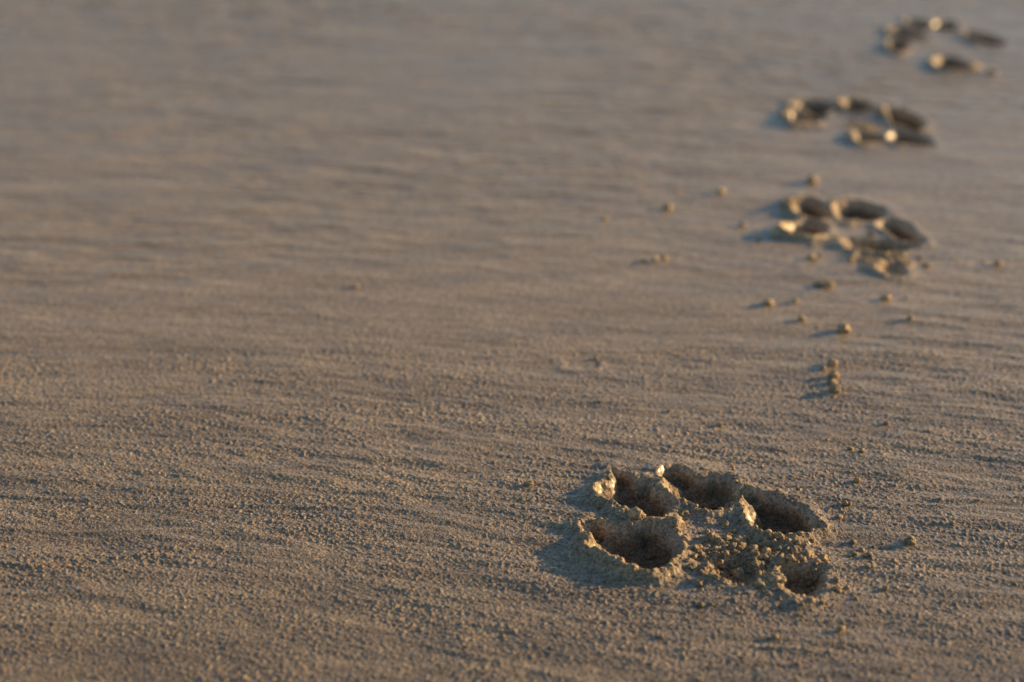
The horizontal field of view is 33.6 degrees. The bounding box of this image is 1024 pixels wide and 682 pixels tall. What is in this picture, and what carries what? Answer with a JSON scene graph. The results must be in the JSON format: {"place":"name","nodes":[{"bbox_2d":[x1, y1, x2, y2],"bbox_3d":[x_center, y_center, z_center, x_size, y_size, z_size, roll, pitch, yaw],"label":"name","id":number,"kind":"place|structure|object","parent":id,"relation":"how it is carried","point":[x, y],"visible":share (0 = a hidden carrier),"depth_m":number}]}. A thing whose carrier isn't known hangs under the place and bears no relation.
{"place":"outdoors","nodes":[
{"label":"outdoors","id":0,"kind":"place"},
{"bbox_2d":[0,0,1023,681],"bbox_3d":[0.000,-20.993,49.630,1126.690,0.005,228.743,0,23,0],"label":"sand ground","id":1,"kind":"structure","parent":0,"point":[210,470],"depth_m":0.89},
{"bbox_2d":[3,22,1017,680],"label":"sand crumbs","id":2,"kind":"object","parent":1,"relation":"on","point":[675,522],"visible":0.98,"depth_m":0.69},
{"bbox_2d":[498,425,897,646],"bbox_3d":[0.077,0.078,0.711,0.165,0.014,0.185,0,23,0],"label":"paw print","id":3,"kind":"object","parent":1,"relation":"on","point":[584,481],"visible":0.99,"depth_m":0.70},
{"bbox_2d":[707,159,987,308],"bbox_3d":[0.205,-0.070,1.051,0.166,0.018,0.277,0,23,0],"label":"paw print","id":4,"kind":"object","parent":1,"relation":"on","point":[944,231],"visible":1,"depth_m":1.03},
{"bbox_2d":[730,77,988,179],"bbox_3d":[0.255,-0.158,1.261,0.185,0.019,0.272,0,23,0],"label":"paw print","id":5,"kind":"object","parent":1,"relation":"on","point":[924,135],"visible":1,"depth_m":1.25},
{"bbox_2d":[836,3,1023,97],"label":"paw print","id":6,"kind":"object","parent":1,"relation":"on","point":[925,44],"visible":1,"depth_m":1.48}
]}

